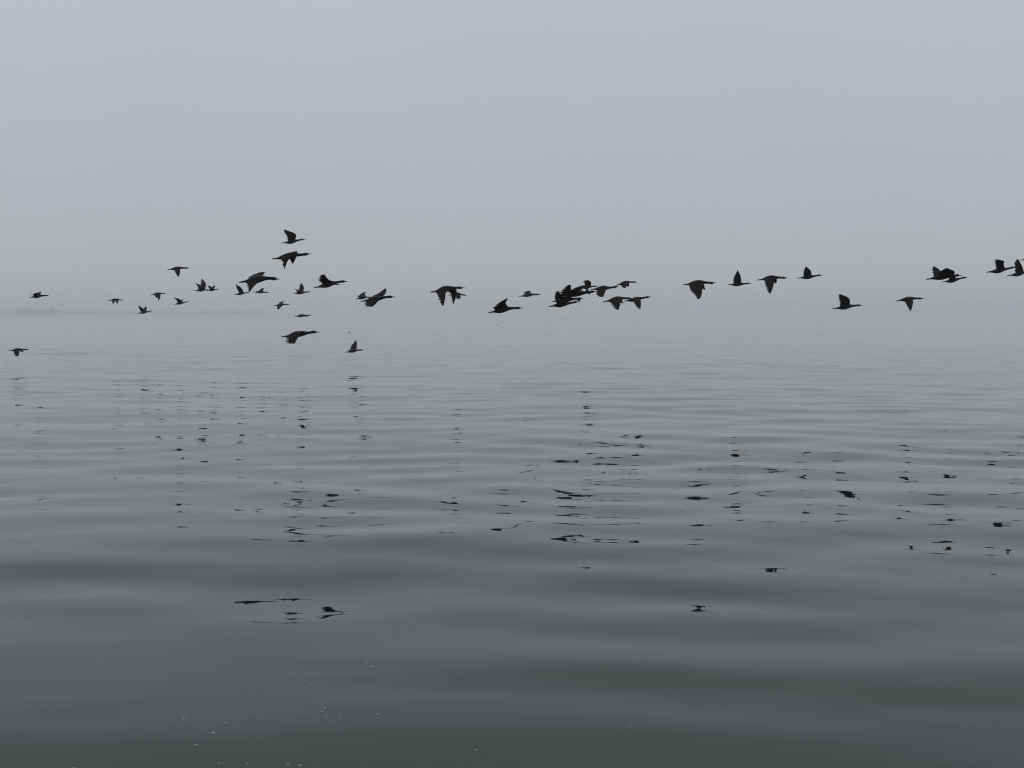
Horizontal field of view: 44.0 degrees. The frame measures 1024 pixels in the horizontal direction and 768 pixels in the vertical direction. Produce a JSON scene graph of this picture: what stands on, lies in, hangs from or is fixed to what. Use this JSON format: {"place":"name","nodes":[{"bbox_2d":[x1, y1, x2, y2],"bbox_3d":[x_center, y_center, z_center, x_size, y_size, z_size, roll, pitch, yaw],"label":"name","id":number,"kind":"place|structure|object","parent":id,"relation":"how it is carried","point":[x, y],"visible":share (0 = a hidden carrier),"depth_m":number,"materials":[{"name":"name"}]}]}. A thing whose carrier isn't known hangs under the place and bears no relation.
{"place":"outdoors","nodes":[
{"label":"outdoors","id":0,"kind":"place"},
{"bbox_2d":[9,348,27,355],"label":"cormorant","id":1,"kind":"object","parent":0,"point":[16,351],"visible":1,"depth_m":52.72,"materials":[{"name":"black"}]},
{"bbox_2d":[29,292,48,297],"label":"cormorant","id":2,"kind":"object","parent":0,"point":[37,295],"visible":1,"depth_m":52.69,"materials":[{"name":"black"}]},
{"bbox_2d":[108,298,123,303],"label":"cormorant","id":3,"kind":"object","parent":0,"point":[114,300],"visible":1,"depth_m":68.62,"materials":[{"name":"black"}]},
{"bbox_2d":[137,306,150,313],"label":"cormorant","id":4,"kind":"object","parent":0,"point":[143,311],"visible":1,"depth_m":70.36,"materials":[{"name":"black"}]},
{"bbox_2d":[152,292,164,300],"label":"cormorant","id":5,"kind":"object","parent":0,"point":[157,294],"visible":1,"depth_m":66.96,"materials":[{"name":"black"}]},
{"bbox_2d":[167,266,187,276],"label":"cormorant","id":6,"kind":"object","parent":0,"point":[177,270],"visible":1,"depth_m":47.45,"materials":[{"name":"black"}]},
{"bbox_2d":[173,298,188,304],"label":"cormorant","id":7,"kind":"object","parent":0,"point":[179,301],"visible":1,"depth_m":68.65,"materials":[{"name":"black"}]},
{"bbox_2d":[194,279,207,291],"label":"cormorant","id":8,"kind":"object","parent":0,"point":[201,286],"visible":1,"depth_m":65.98,"materials":[{"name":"black"}]},
{"bbox_2d":[206,285,217,290],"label":"cormorant","id":9,"kind":"object","parent":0,"point":[212,288],"visible":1,"depth_m":80.40,"materials":[{"name":"black"}]},
{"bbox_2d":[234,285,249,294],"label":"cormorant","id":10,"kind":"object","parent":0,"point":[240,290],"visible":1,"depth_m":66.92,"materials":[{"name":"black"}]},
{"bbox_2d":[239,272,279,291],"bbox_3d":[-5.307,-2.116,26.294,0.794,0.456,1.070,-2,4,-35],"label":"cormorant","id":11,"kind":"object","parent":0,"point":[253,280],"visible":1,"depth_m":26.21,"materials":[{"name":"black"}]},
{"bbox_2d":[255,288,268,292],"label":"cormorant","id":12,"kind":"object","parent":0,"point":[261,290],"visible":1,"depth_m":65.28,"materials":[{"name":"black"}]},
{"bbox_2d":[274,301,289,309],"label":"cormorant","id":13,"kind":"object","parent":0,"point":[280,305],"visible":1,"depth_m":65.19,"materials":[{"name":"black"}]},
{"bbox_2d":[272,251,309,268],"bbox_3d":[-4.790,-2.635,27.120,0.705,0.383,0.880,-3,4,-39],"label":"cormorant","id":14,"kind":"object","parent":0,"point":[286,257],"visible":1,"depth_m":26.76,"materials":[{"name":"black"}]},
{"bbox_2d":[283,230,304,243],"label":"cormorant","id":15,"kind":"object","parent":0,"point":[291,237],"visible":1,"depth_m":43.94,"materials":[{"name":"black"}]},
{"bbox_2d":[281,331,319,343],"bbox_3d":[-4.790,-1.055,28.363,0.803,0.282,1.106,3,4,39],"label":"cormorant","id":16,"kind":"object","parent":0,"point":[292,337],"visible":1,"depth_m":28.01,"materials":[{"name":"black"}]},
{"bbox_2d":[293,283,309,293],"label":"cormorant","id":17,"kind":"object","parent":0,"point":[301,290],"visible":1,"depth_m":58.40,"materials":[{"name":"black"}]},
{"bbox_2d":[294,314,309,316],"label":"cormorant","id":18,"kind":"object","parent":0,"point":[301,315],"visible":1,"depth_m":61.60,"materials":[{"name":"black"}]},
{"bbox_2d":[314,275,346,287],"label":"cormorant","id":19,"kind":"object","parent":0,"point":[325,281],"visible":1,"depth_m":31.00,"materials":[{"name":"black"}]},
{"bbox_2d":[345,340,362,352],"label":"cormorant","id":20,"kind":"object","parent":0,"point":[353,347],"visible":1,"depth_m":54.98,"materials":[{"name":"black"}]},
{"bbox_2d":[356,292,369,298],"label":"cormorant","id":21,"kind":"object","parent":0,"point":[362,296],"visible":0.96,"depth_m":62.04,"materials":[{"name":"black"}]},
{"bbox_2d":[361,288,395,306],"bbox_3d":[-3.260,-2.098,30.755,0.723,0.462,1.153,3,4,42],"label":"cormorant","id":22,"kind":"object","parent":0,"point":[373,300],"visible":1,"depth_m":30.76,"materials":[{"name":"black"}]},
{"bbox_2d":[430,286,464,305],"bbox_3d":[-1.540,-2.109,30.384,0.883,0.494,0.640,-3,4,-42],"label":"cormorant","id":23,"kind":"object","parent":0,"point":[442,291],"visible":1,"depth_m":30.33,"materials":[{"name":"black"}]},
{"bbox_2d":[450,292,466,298],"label":"cormorant","id":24,"kind":"object","parent":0,"point":[458,296],"visible":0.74,"depth_m":53.78,"materials":[{"name":"black"}]},
{"bbox_2d":[488,298,520,312],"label":"cormorant","id":25,"kind":"object","parent":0,"point":[501,307],"visible":1,"depth_m":30.37,"materials":[{"name":"black"}]},
{"bbox_2d":[0,313,1023,767],"bbox_3d":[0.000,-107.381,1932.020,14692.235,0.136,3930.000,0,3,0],"label":"water","id":26,"kind":"structure","parent":0,"point":[688,539],"depth_m":13.07,"materials":[{"name":"grey liquid"}]},
{"bbox_2d":[15,306,58,312],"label":"fishing ship","id":27,"kind":"object","parent":26,"relation":"on","point":[27,310],"visible":0.97,"depth_m":3288.78,"materials":[{"name":"paint"}]},
{"bbox_2d":[0,310,290,312],"bbox_3d":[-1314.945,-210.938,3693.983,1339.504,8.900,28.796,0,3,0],"label":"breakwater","id":28,"kind":"object","parent":26,"relation":"in","point":[118,311],"visible":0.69,"depth_m":3684.91,"materials":[{"name":"grey"}]},
{"bbox_2d":[0,0,1023,312],"label":"sky","id":29,"kind":"structure","parent":0,"point":[497,150],"materials":[{"name":"grey"}]},
{"bbox_2d":[519,291,540,296],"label":"cormorant","id":30,"kind":"object","parent":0,"point":[527,293],"visible":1,"depth_m":49.02,"materials":[{"name":"black"}]},
{"bbox_2d":[548,291,577,306],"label":"cormorant","id":31,"kind":"object","parent":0,"point":[559,304],"visible":0.92,"depth_m":33.80,"materials":[{"name":"black"}]},
{"bbox_2d":[552,285,583,301],"bbox_3d":[1.632,-2.391,33.578,1.089,0.460,0.746,-3,4,-40],"label":"cormorant","id":32,"kind":"object","parent":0,"point":[565,290],"visible":0.96,"depth_m":33.48,"materials":[{"name":"black"}]},
{"bbox_2d":[562,285,596,297],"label":"cormorant","id":33,"kind":"object","parent":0,"point":[576,291],"visible":1,"depth_m":30.19,"materials":[{"name":"black"}]},
{"bbox_2d":[582,280,598,288],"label":"cormorant","id":34,"kind":"object","parent":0,"point":[588,283],"visible":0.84,"depth_m":57.13,"materials":[{"name":"black"}]},
{"bbox_2d":[590,286,618,296],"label":"cormorant","id":35,"kind":"object","parent":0,"point":[601,290],"visible":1,"depth_m":36.68,"materials":[{"name":"black"}]},
{"bbox_2d":[603,296,632,309],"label":"cormorant","id":36,"kind":"object","parent":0,"point":[616,301],"visible":1,"depth_m":34.65,"materials":[{"name":"black"}]},
{"bbox_2d":[615,281,635,287],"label":"cormorant","id":37,"kind":"object","parent":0,"point":[624,284],"visible":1,"depth_m":47.38,"materials":[{"name":"black"}]},
{"bbox_2d":[625,296,648,308],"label":"cormorant","id":38,"kind":"object","parent":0,"point":[636,301],"visible":0.98,"depth_m":38.52,"materials":[{"name":"black"}]},
{"bbox_2d":[683,280,714,298],"bbox_3d":[4.792,-2.383,32.083,1.070,0.499,0.630,-3,4,-43],"label":"cormorant","id":39,"kind":"object","parent":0,"point":[696,287],"visible":1,"depth_m":31.88,"materials":[{"name":"black"}]},
{"bbox_2d":[728,270,751,285],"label":"cormorant","id":40,"kind":"object","parent":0,"point":[737,279],"visible":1,"depth_m":44.69,"materials":[{"name":"black"}]},
{"bbox_2d":[757,275,786,293],"bbox_3d":[7.160,-2.727,34.805,1.104,0.518,0.652,-3,4,-41],"label":"cormorant","id":41,"kind":"object","parent":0,"point":[770,280],"visible":1,"depth_m":34.64,"materials":[{"name":"black"}]},
{"bbox_2d":[797,267,822,278],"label":"cormorant","id":42,"kind":"object","parent":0,"point":[807,273],"visible":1,"depth_m":42.39,"materials":[{"name":"black"}]},
{"bbox_2d":[832,294,862,309],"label":"cormorant","id":43,"kind":"object","parent":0,"point":[844,302],"visible":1,"depth_m":35.26,"materials":[{"name":"black"}]},
{"bbox_2d":[897,297,923,310],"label":"cormorant","id":44,"kind":"object","parent":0,"point":[908,301],"visible":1,"depth_m":37.72,"materials":[{"name":"black"}]},
{"bbox_2d":[926,266,961,279],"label":"cormorant","id":45,"kind":"object","parent":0,"point":[943,274],"visible":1,"depth_m":29.81,"materials":[{"name":"black"}]},
{"bbox_2d":[943,277,966,282],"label":"cormorant","id":46,"kind":"object","parent":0,"point":[952,279],"visible":0.66,"depth_m":40.88,"materials":[{"name":"black"}]},
{"bbox_2d":[986,259,1014,272],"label":"cormorant","id":47,"kind":"object","parent":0,"point":[1000,267],"visible":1,"depth_m":34.78,"materials":[{"name":"black"}]},
{"bbox_2d":[1007,259,1023,275],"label":"cormorant","id":48,"kind":"object","parent":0,"point":[1019,271],"visible":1,"depth_m":42.13,"materials":[{"name":"black"}]}
]}

